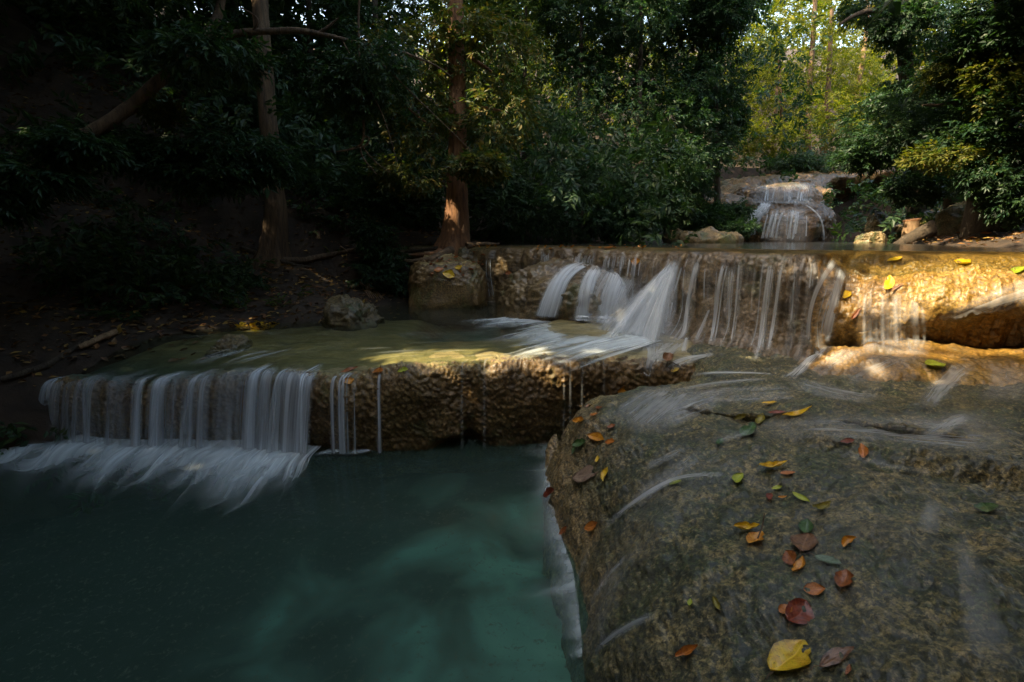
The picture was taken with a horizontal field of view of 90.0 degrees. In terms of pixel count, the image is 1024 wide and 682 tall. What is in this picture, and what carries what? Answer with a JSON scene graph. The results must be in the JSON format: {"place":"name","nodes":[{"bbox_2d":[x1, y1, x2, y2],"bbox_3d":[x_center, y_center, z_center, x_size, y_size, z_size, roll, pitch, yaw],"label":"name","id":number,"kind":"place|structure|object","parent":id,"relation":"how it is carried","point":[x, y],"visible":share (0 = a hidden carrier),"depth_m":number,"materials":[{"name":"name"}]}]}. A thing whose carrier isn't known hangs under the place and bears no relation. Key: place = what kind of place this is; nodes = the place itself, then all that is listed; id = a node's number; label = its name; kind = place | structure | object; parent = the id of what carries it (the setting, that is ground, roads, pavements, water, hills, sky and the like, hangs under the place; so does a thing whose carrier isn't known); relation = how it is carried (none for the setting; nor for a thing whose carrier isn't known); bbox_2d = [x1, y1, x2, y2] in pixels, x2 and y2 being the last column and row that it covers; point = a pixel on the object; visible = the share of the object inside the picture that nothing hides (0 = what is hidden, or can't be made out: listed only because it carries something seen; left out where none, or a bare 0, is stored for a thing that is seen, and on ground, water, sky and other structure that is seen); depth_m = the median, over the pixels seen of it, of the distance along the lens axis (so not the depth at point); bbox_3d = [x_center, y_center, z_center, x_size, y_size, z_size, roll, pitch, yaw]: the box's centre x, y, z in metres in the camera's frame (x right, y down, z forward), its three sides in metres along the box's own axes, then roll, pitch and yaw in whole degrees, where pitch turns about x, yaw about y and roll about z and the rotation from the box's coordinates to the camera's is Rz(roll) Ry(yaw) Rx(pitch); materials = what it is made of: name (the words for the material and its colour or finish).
{"place":"outdoors","nodes":[
{"label":"outdoors","id":0,"kind":"place"},
{"bbox_2d":[85,303,515,380],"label":"pool water","id":1,"kind":"structure","parent":0,"point":[419,311],"depth_m":8.08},
{"bbox_2d":[204,333,252,358],"bbox_3d":[-3.213,0.138,5.849,0.524,0.434,0.523,0,11,0],"label":"boulder","id":2,"kind":"object","parent":1,"relation":"in","point":[227,345],"visible":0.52,"depth_m":5.69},
{"bbox_2d":[489,317,657,358],"bbox_3d":[-0.726,-0.088,6.079,5.407,0.021,4.284,-11,16,-43],"label":"foam","id":3,"kind":"object","parent":1,"relation":"on","point":[600,343],"visible":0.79,"depth_m":5.56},
{"bbox_2d":[527,319,653,341],"bbox_3d":[0.291,-0.116,6.168,1.861,0.015,2.904,-6,13,-29],"label":"foam","id":4,"kind":"object","parent":1,"relation":"on","point":[642,338],"visible":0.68,"depth_m":5.82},
{"bbox_2d":[0,0,1023,525],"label":"ground","id":5,"kind":"structure","parent":0,"point":[26,402],"depth_m":7.67,"materials":[{"name":"soil"}]},
{"bbox_2d":[1,336,91,381],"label":"log","id":6,"kind":"object","parent":5,"relation":"on","point":[46,364],"visible":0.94,"depth_m":5.33,"materials":[{"name":"brown wood"}]},
{"bbox_2d":[68,299,120,318],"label":"plant","id":7,"kind":"object","parent":5,"relation":"on","point":[104,307],"visible":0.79,"depth_m":6.21,"materials":[{"name":"green plant"}]},
{"bbox_2d":[77,329,118,348],"bbox_3d":[-4.620,-0.023,5.720,0.075,0.177,0.381,7,13,33],"label":"log","id":8,"kind":"object","parent":5,"relation":"on","point":[102,337],"visible":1,"depth_m":5.70,"materials":[{"name":"brown wood"}]},
{"bbox_2d":[28,159,182,220],"bbox_3d":[-7.340,-2.223,8.762,3.130,1.906,2.291,0,11,0],"label":"shrub","id":9,"kind":"object","parent":5,"relation":"on","point":[114,204],"visible":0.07,"depth_m":8.48,"materials":[{"name":"green plant"}]},
{"bbox_2d":[86,303,157,321],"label":"plant","id":10,"kind":"object","parent":5,"relation":"on","point":[117,314],"visible":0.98,"depth_m":6.22,"materials":[{"name":"green plant"}]},
{"bbox_2d":[0,199,276,516],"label":"bush","id":11,"kind":"object","parent":5,"relation":"on","point":[159,271],"visible":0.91,"depth_m":6.86,"materials":[{"name":"green plant"}]},
{"bbox_2d":[88,0,209,44],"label":"tree","id":12,"kind":"object","parent":5,"relation":"on","point":[136,20],"depth_m":13.29,"materials":[{"name":"green plant"}]},
{"bbox_2d":[0,55,440,475],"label":"leaf litter","id":13,"kind":"object","parent":5,"relation":"on","point":[114,340],"visible":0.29,"depth_m":7.49,"materials":[{"name":"brown plant"}]},
{"bbox_2d":[162,0,306,145],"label":"tree","id":14,"kind":"object","parent":5,"relation":"on","point":[232,99],"visible":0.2,"depth_m":11.30,"materials":[{"name":"green plant"}]},
{"bbox_2d":[223,291,252,308],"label":"plant","id":15,"kind":"object","parent":5,"relation":"on","point":[235,304],"visible":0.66,"depth_m":7.18,"materials":[{"name":"green plant"}]},
{"bbox_2d":[13,0,468,181],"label":"leaning tree","id":16,"kind":"object","parent":5,"relation":"on","point":[173,58],"visible":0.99,"depth_m":6.08,"materials":[{"name":"green plant"}]},
{"bbox_2d":[0,112,312,234],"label":"leafy branch","id":17,"kind":"object","parent":16,"relation":"attached to","point":[74,156],"visible":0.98,"depth_m":5.73,"materials":[{"name":"green plant"}]},
{"bbox_2d":[131,91,188,133],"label":"leafy branch","id":18,"kind":"object","parent":16,"relation":"attached to","point":[170,110],"visible":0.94,"depth_m":5.85,"materials":[{"name":"green plant"}]},
{"bbox_2d":[336,0,389,174],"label":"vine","id":19,"kind":"object","parent":16,"relation":"hanging from","point":[364,136],"visible":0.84,"depth_m":6.80,"materials":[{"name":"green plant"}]},
{"bbox_2d":[264,292,291,305],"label":"plant","id":20,"kind":"object","parent":5,"relation":"on","point":[276,300],"visible":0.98,"depth_m":7.41,"materials":[{"name":"green plant"}]},
{"bbox_2d":[140,0,423,269],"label":"tree","id":21,"kind":"object","parent":5,"relation":"on","point":[273,243],"visible":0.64,"depth_m":8.63,"materials":[{"name":"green plant"}]},
{"bbox_2d":[0,469,571,681],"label":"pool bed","id":22,"kind":"object","parent":5,"relation":"on","point":[408,577],"visible":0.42,"depth_m":3.72,"materials":[{"name":"liquid"}]},
{"bbox_2d":[258,0,385,162],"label":"tree","id":23,"kind":"object","parent":5,"relation":"on","point":[309,10],"visible":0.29,"depth_m":11.66,"materials":[{"name":"green plant"}]},
{"bbox_2d":[320,294,384,330],"bbox_3d":[-2.275,-0.223,7.205,0.861,0.835,1.013,0,11,0],"label":"boulder","id":24,"kind":"object","parent":5,"relation":"on","point":[343,312],"visible":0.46,"depth_m":6.86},
{"bbox_2d":[0,0,705,247],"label":"slope undergrowth","id":25,"kind":"object","parent":5,"relation":"on","point":[200,111],"visible":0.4,"depth_m":9.39,"materials":[{"name":"green plant"}]},
{"bbox_2d":[296,0,429,168],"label":"tree","id":26,"kind":"object","parent":5,"relation":"on","point":[375,14],"visible":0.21,"depth_m":11.94,"materials":[{"name":"green plant"}]},
{"bbox_2d":[104,0,635,221],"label":"forest","id":27,"kind":"object","parent":5,"relation":"on","point":[521,62],"visible":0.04,"depth_m":17.56,"materials":[{"name":"green plant"}]},
{"bbox_2d":[45,319,695,479],"bbox_3d":[-2.143,0.322,7.706,9.324,1.577,6.005,0,11,0],"label":"rock ledge","id":28,"kind":"object","parent":5,"relation":"on","point":[464,399],"visible":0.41,"depth_m":5.05,"materials":[{"name":"stone"}]},
{"bbox_2d":[42,366,379,453],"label":"waterfall","id":29,"kind":"structure","parent":28,"relation":"on","point":[299,435],"depth_m":4.84,"materials":[{"name":"white liquid"}]},
{"bbox_2d":[407,253,488,326],"bbox_3d":[-1.114,-0.928,9.296,1.450,1.338,1.910,0,11,0],"label":"boulder","id":30,"kind":"object","parent":28,"relation":"on","point":[437,291],"visible":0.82,"depth_m":8.46,"materials":[{"name":"stone"}]},
{"bbox_2d":[359,282,383,298],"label":"roots","id":31,"kind":"object","parent":5,"relation":"on","point":[367,288],"visible":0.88,"depth_m":9.07,"materials":[{"name":"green plant"}]},
{"bbox_2d":[341,210,412,298],"bbox_3d":[-2.403,-1.484,9.163,1.251,1.742,1.374,-9,15,-39],"label":"hanging shrub","id":32,"kind":"object","parent":5,"relation":"on","point":[385,266],"visible":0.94,"depth_m":9.04,"materials":[{"name":"green plant"}]},
{"bbox_2d":[353,147,445,232],"bbox_3d":[-2.272,-2.969,10.728,1.968,2.138,2.263,-6,13,-28],"label":"shrub","id":33,"kind":"object","parent":5,"relation":"on","point":[424,213],"visible":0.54,"depth_m":10.22,"materials":[{"name":"green plant"}]},
{"bbox_2d":[353,0,551,264],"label":"tree","id":34,"kind":"object","parent":5,"relation":"on","point":[463,167],"visible":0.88,"depth_m":8.77,"materials":[{"name":"green plant"}]},
{"bbox_2d":[361,0,605,176],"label":"tree","id":35,"kind":"object","parent":5,"relation":"on","point":[513,12],"visible":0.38,"depth_m":13.08,"materials":[{"name":"green plant"}]},
{"bbox_2d":[468,148,564,245],"bbox_3d":[-0.133,-3.126,11.256,2.467,2.230,2.524,-6,13,-29],"label":"shrub","id":36,"kind":"object","parent":5,"relation":"on","point":[523,189],"visible":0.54,"depth_m":10.83,"materials":[{"name":"green plant"}]},
{"bbox_2d":[496,257,626,338],"bbox_3d":[0.925,-0.499,7.793,2.171,1.556,2.004,6,13,28],"label":"rock mound","id":37,"kind":"object","parent":5,"relation":"on","point":[522,294],"visible":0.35,"depth_m":7.16,"materials":[{"name":"stone"}]},
{"bbox_2d":[513,0,632,229],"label":"tree","id":38,"kind":"object","parent":5,"relation":"on","point":[581,50],"visible":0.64,"depth_m":12.68,"materials":[{"name":"green plant"}]},
{"bbox_2d":[510,144,646,243],"bbox_3d":[1.550,-3.251,11.573,3.257,2.274,2.459,-6,13,-28],"label":"shrub","id":39,"kind":"object","parent":5,"relation":"on","point":[594,176],"visible":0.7,"depth_m":11.10,"materials":[{"name":"green plant"}]},
{"bbox_2d":[419,0,771,220],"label":"tree","id":40,"kind":"object","parent":5,"relation":"on","point":[689,73],"visible":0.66,"depth_m":13.31,"materials":[{"name":"green plant"}]},
{"bbox_2d":[393,245,844,359],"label":"rock wall","id":41,"kind":"structure","parent":5,"relation":"on","point":[747,270],"depth_m":5.51,"materials":[{"name":"stone"}]},
{"bbox_2d":[537,256,833,366],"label":"waterfall","id":42,"kind":"structure","parent":41,"relation":"on","point":[641,312],"depth_m":6.08,"materials":[{"name":"white liquid"}]},
{"bbox_2d":[603,307,653,332],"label":"waterfall","id":43,"kind":"structure","parent":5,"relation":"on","point":[614,315],"depth_m":6.44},
{"bbox_2d":[577,173,686,242],"bbox_3d":[2.765,-3.064,11.874,2.814,1.898,2.122,-11,16,-43],"label":"shrub","id":44,"kind":"object","parent":5,"relation":"on","point":[619,228],"visible":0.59,"depth_m":11.41,"materials":[{"name":"green plant"}]},
{"bbox_2d":[560,0,719,242],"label":"tree","id":45,"kind":"object","parent":5,"relation":"on","point":[638,74],"visible":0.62,"depth_m":12.60,"materials":[{"name":"green plant"}]},
{"bbox_2d":[466,0,831,192],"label":"forest","id":46,"kind":"object","parent":5,"relation":"on","point":[764,62],"visible":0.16,"depth_m":19.18,"materials":[{"name":"green plant"}]},
{"bbox_2d":[644,168,719,234],"bbox_3d":[4.431,-3.832,13.997,2.139,2.160,3.305,8,14,36],"label":"shrub","id":47,"kind":"object","parent":5,"relation":"on","point":[709,193],"visible":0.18,"depth_m":13.35,"materials":[{"name":"green plant"}]},
{"bbox_2d":[419,0,984,140],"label":"distant forest","id":48,"kind":"object","parent":5,"relation":"on","point":[826,6],"visible":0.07,"depth_m":31.70,"materials":[{"name":"plant"}]},
{"bbox_2d":[662,226,743,242],"bbox_3d":[4.705,-2.517,12.755,1.820,0.671,1.508,0,11,0],"label":"boulder","id":49,"kind":"object","parent":5,"relation":"on","point":[710,234],"visible":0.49,"depth_m":12.16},
{"bbox_2d":[649,0,764,203],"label":"tree","id":50,"kind":"object","parent":5,"relation":"on","point":[726,129],"visible":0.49,"depth_m":13.35,"materials":[{"name":"green plant"}]},
{"bbox_2d":[671,197,765,239],"bbox_3d":[5.436,-3.318,13.998,2.832,1.248,2.046,0,11,0],"label":"shrub","id":51,"kind":"object","parent":5,"relation":"on","point":[728,217],"visible":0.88,"depth_m":13.63,"materials":[{"name":"green plant"}]},
{"bbox_2d":[692,193,762,241],"bbox_3d":[7.307,-4.023,18.213,3.229,2.354,3.248,0,11,0],"label":"rock tier","id":52,"kind":"object","parent":5,"relation":"on","point":[729,198],"visible":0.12,"depth_m":16.66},
{"bbox_2d":[726,16,799,159],"bbox_3d":[11.030,-10.861,22.662,2.953,6.520,3.685,0,11,0],"label":"tree","id":53,"kind":"object","parent":5,"relation":"on","point":[757,115],"visible":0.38,"depth_m":22.30,"materials":[{"name":"green plant"}]},
{"bbox_2d":[722,85,821,165],"bbox_3d":[10.953,-9.057,21.636,4.422,3.818,2.309,0,11,0],"label":"tree","id":54,"kind":"object","parent":5,"relation":"on","point":[759,131],"visible":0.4,"depth_m":21.45,"materials":[{"name":"green plant"}]},
{"bbox_2d":[721,181,824,204],"bbox_3d":[8.872,-4.168,18.035,3.650,2.756,2.708,0,11,0],"label":"rock tier","id":55,"kind":"object","parent":5,"relation":"on","point":[782,193],"visible":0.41,"depth_m":16.75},
{"bbox_2d":[542,343,1023,681],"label":"rock dome","id":56,"kind":"object","parent":5,"relation":"on","point":[930,557],"visible":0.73,"depth_m":2.53,"materials":[{"name":"stone"}]},
{"bbox_2d":[566,465,597,481],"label":"fallen leaf","id":57,"kind":"object","parent":56,"relation":"on","point":[583,474],"visible":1,"depth_m":3.55,"materials":[{"name":"brown plant"}]},
{"bbox_2d":[583,432,603,440],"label":"fallen leaf","id":58,"kind":"object","parent":56,"relation":"on","point":[596,436],"visible":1,"depth_m":3.74,"materials":[{"name":"orange plant"}]},
{"bbox_2d":[670,644,697,659],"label":"fallen leaf","id":59,"kind":"object","parent":56,"relation":"on","point":[687,649],"visible":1,"depth_m":1.99,"materials":[{"name":"orange plant"}]},
{"bbox_2d":[728,521,758,529],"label":"fallen leaf","id":60,"kind":"object","parent":56,"relation":"on","point":[744,525],"visible":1,"depth_m":2.46,"materials":[{"name":"yellow plant"}]},
{"bbox_2d":[739,422,756,440],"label":"fallen leaf","id":61,"kind":"object","parent":56,"relation":"on","point":[748,429],"visible":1,"depth_m":3.26,"materials":[{"name":"green plant"}]},
{"bbox_2d":[746,531,763,546],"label":"fallen leaf","id":62,"kind":"object","parent":56,"relation":"on","point":[751,537],"visible":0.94,"depth_m":2.37,"materials":[{"name":"orange plant"}]},
{"bbox_2d":[752,460,786,468],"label":"fallen leaf","id":63,"kind":"object","parent":56,"relation":"on","point":[772,464],"visible":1,"depth_m":2.82,"materials":[{"name":"yellow plant"}]},
{"bbox_2d":[766,639,810,678],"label":"fallen leaf","id":64,"kind":"object","parent":56,"relation":"on","point":[786,654],"visible":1,"depth_m":1.78,"materials":[{"name":"yellow plant"}]},
{"bbox_2d":[782,550,796,564],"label":"fallen leaf","id":65,"kind":"object","parent":56,"relation":"on","point":[789,557],"visible":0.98,"depth_m":2.20,"materials":[{"name":"brown plant"}]},
{"bbox_2d":[777,405,811,419],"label":"fallen leaf","id":66,"kind":"object","parent":56,"relation":"on","point":[797,412],"visible":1,"depth_m":3.35,"materials":[{"name":"yellow plant"}]},
{"bbox_2d":[791,556,804,576],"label":"fallen leaf","id":67,"kind":"object","parent":56,"relation":"on","point":[799,564],"visible":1,"depth_m":2.13,"materials":[{"name":"orange plant"}]},
{"bbox_2d":[785,598,814,627],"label":"fallen leaf","id":68,"kind":"object","parent":56,"relation":"on","point":[797,615],"visible":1,"depth_m":1.93,"materials":[{"name":"red plant"}]},
{"bbox_2d":[790,533,818,553],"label":"fallen leaf","id":69,"kind":"object","parent":56,"relation":"on","point":[802,542],"visible":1,"depth_m":2.26,"materials":[{"name":"brown plant"}]},
{"bbox_2d":[798,519,812,535],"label":"fallen leaf","id":70,"kind":"object","parent":69,"relation":"on","point":[805,525],"visible":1,"depth_m":2.37,"materials":[{"name":"green plant"}]},
{"bbox_2d":[798,582,825,594],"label":"fallen leaf","id":71,"kind":"object","parent":56,"relation":"on","point":[815,588],"visible":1,"depth_m":2.01,"materials":[{"name":"orange plant"}]},
{"bbox_2d":[810,501,830,510],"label":"fallen leaf","id":72,"kind":"object","parent":56,"relation":"on","point":[824,505],"visible":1,"depth_m":2.45,"materials":[{"name":"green plant"}]},
{"bbox_2d":[807,552,841,563],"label":"fallen leaf","id":73,"kind":"object","parent":56,"relation":"on","point":[827,558],"visible":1,"depth_m":2.10,"materials":[{"name":"green plant"}]},
{"bbox_2d":[811,646,853,669],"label":"fallen leaf","id":74,"kind":"object","parent":56,"relation":"on","point":[831,656],"visible":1,"depth_m":1.71,"materials":[{"name":"brown plant"}]},
{"bbox_2d":[834,569,853,590],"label":"fallen leaf","id":75,"kind":"object","parent":56,"relation":"on","point":[843,577],"visible":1,"depth_m":2.00,"materials":[{"name":"red plant"}]},
{"bbox_2d":[838,535,855,546],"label":"fallen leaf","id":76,"kind":"object","parent":56,"relation":"on","point":[846,540],"visible":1,"depth_m":2.16,"materials":[{"name":"orange plant"}]},
{"bbox_2d":[858,443,868,459],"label":"fallen leaf","id":77,"kind":"object","parent":56,"relation":"on","point":[863,451],"visible":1,"depth_m":2.89,"materials":[{"name":"orange plant"}]},
{"bbox_2d":[974,502,998,512],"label":"fallen leaf","id":78,"kind":"object","parent":56,"relation":"on","point":[985,506],"visible":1,"depth_m":2.31,"materials":[{"name":"green plant"}]},
{"bbox_2d":[746,200,836,241],"bbox_3d":[9.072,-3.662,17.157,2.871,2.113,2.838,0,11,0],"label":"rock tier","id":79,"kind":"object","parent":5,"relation":"on","point":[809,226],"visible":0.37,"depth_m":16.01,"materials":[{"name":"stone"}]},
{"bbox_2d":[748,191,824,238],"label":"waterfall","id":80,"kind":"structure","parent":79,"relation":"on","point":[761,210],"depth_m":16.13,"materials":[{"name":"white liquid"}]},
{"bbox_2d":[745,0,859,151],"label":"tree","id":81,"kind":"object","parent":5,"relation":"on","point":[813,31],"visible":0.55,"depth_m":22.65,"materials":[{"name":"green plant"}]},
{"bbox_2d":[763,148,849,173],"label":"shrub","id":82,"kind":"object","parent":5,"relation":"on","point":[798,162],"visible":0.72,"depth_m":20.03,"materials":[{"name":"green plant"}]},
{"bbox_2d":[708,167,941,220],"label":"cliff","id":83,"kind":"structure","parent":5,"relation":"on","point":[837,180],"depth_m":19.28,"materials":[{"name":"stone"}]},
{"bbox_2d":[784,8,880,160],"bbox_3d":[14.391,-11.457,22.919,3.124,6.842,5.308,11,16,44],"label":"tree","id":84,"kind":"object","parent":5,"relation":"on","point":[828,99],"visible":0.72,"depth_m":22.93,"materials":[{"name":"green plant"}]},
{"bbox_2d":[733,108,966,242],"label":"slope undergrowth","id":85,"kind":"object","parent":5,"relation":"on","point":[871,188],"visible":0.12,"depth_m":17.47,"materials":[{"name":"green plant"}]},
{"bbox_2d":[820,5,896,152],"bbox_3d":[15.750,-12.218,23.116,4.215,7.927,4.523,0,11,0],"label":"tree","id":86,"kind":"object","parent":5,"relation":"on","point":[861,67],"visible":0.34,"depth_m":23.52,"materials":[{"name":"green plant"}]},
{"bbox_2d":[854,231,887,242],"bbox_3d":[8.532,-2.351,12.253,0.727,0.543,0.569,0,11,0],"label":"boulder","id":87,"kind":"object","parent":5,"relation":"on","point":[874,237],"visible":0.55,"depth_m":12.07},
{"bbox_2d":[864,210,894,238],"bbox_3d":[9.437,-2.944,13.184,0.644,0.834,0.592,0,11,0],"label":"boulder","id":88,"kind":"object","parent":5,"relation":"on","point":[874,219],"visible":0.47,"depth_m":12.98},
{"bbox_2d":[891,223,902,242],"bbox_3d":[10.396,-2.769,13.902,1.232,0.870,1.010,0,11,0],"label":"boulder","id":89,"kind":"object","parent":5,"relation":"on","point":[897,229],"visible":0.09,"depth_m":13.55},
{"bbox_2d":[798,339,1023,386],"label":"rock step","id":90,"kind":"object","parent":5,"relation":"on","point":[884,360],"visible":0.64,"depth_m":4.16,"materials":[{"name":"stone"}]},
{"bbox_2d":[829,0,993,218],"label":"tree","id":91,"kind":"object","parent":5,"relation":"on","point":[901,36],"visible":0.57,"depth_m":11.81,"materials":[{"name":"green plant"}]},
{"bbox_2d":[901,218,921,236],"bbox_3d":[9.402,-2.549,12.048,0.427,0.676,0.400,0,11,0],"label":"tree stump","id":92,"kind":"object","parent":5,"relation":"on","point":[909,225],"visible":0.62,"depth_m":11.90,"materials":[{"name":"brown wood"}]},
{"bbox_2d":[806,250,1023,357],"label":"rock bulge","id":93,"kind":"object","parent":5,"relation":"on","point":[936,296],"visible":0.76,"depth_m":4.54,"materials":[{"name":"stone"}]},
{"bbox_2d":[884,275,894,292],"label":"fallen leaf","id":94,"kind":"object","parent":93,"relation":"on","point":[889,283],"visible":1,"depth_m":4.59,"materials":[{"name":"yellow plant"}]},
{"bbox_2d":[789,272,1007,400],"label":"waterfall","id":95,"kind":"structure","parent":93,"relation":"on","point":[806,361],"depth_m":4.76,"materials":[{"name":"white liquid"}]},
{"bbox_2d":[894,220,936,242],"bbox_3d":[9.733,-2.621,11.839,2.123,1.106,0.491,-2,11,-9],"label":"log","id":96,"kind":"object","parent":5,"relation":"on","point":[927,230],"visible":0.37,"depth_m":11.67,"materials":[{"name":"brown wood"}]},
{"bbox_2d":[825,0,1023,208],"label":"tree","id":97,"kind":"object","parent":5,"relation":"on","point":[843,158],"visible":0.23,"depth_m":11.56,"materials":[{"name":"green plant"}]},
{"bbox_2d":[840,226,1023,250],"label":"leaf litter","id":98,"kind":"object","parent":5,"relation":"on","point":[976,240],"visible":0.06,"depth_m":8.10,"materials":[{"name":"brown plant"}]},
{"bbox_2d":[866,0,1023,239],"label":"tree","id":99,"kind":"object","parent":5,"relation":"on","point":[995,203],"visible":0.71,"depth_m":7.70,"materials":[{"name":"green plant"}]},
{"bbox_2d":[891,45,1023,182],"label":"leafy branch","id":100,"kind":"object","parent":99,"relation":"attached to","point":[933,158],"visible":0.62,"depth_m":7.63,"materials":[{"name":"green plant"}]},
{"bbox_2d":[935,201,965,236],"bbox_3d":[9.282,-2.229,10.258,1.205,1.183,0.949,0,11,0],"label":"boulder","id":101,"kind":"object","parent":5,"relation":"on","point":[948,220],"visible":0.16,"depth_m":10.25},
{"bbox_2d":[194,0,982,47],"label":"sky","id":102,"kind":"structure","parent":0,"point":[808,42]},
{"bbox_2d":[544,355,954,634],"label":"flowing water","id":103,"kind":"structure","parent":0,"point":[652,405],"depth_m":3.85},
{"bbox_2d":[500,241,1023,251],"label":"pool water","id":104,"kind":"structure","parent":0,"point":[841,245],"depth_m":7.07,"materials":[{"name":"liquid"}]},
{"label":"lower pool water","id":105,"kind":"structure","parent":0,"visible":0},
{"bbox_2d":[0,435,319,491],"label":"foam","id":106,"kind":"object","parent":105,"relation":"on","point":[229,451],"visible":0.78,"depth_m":4.84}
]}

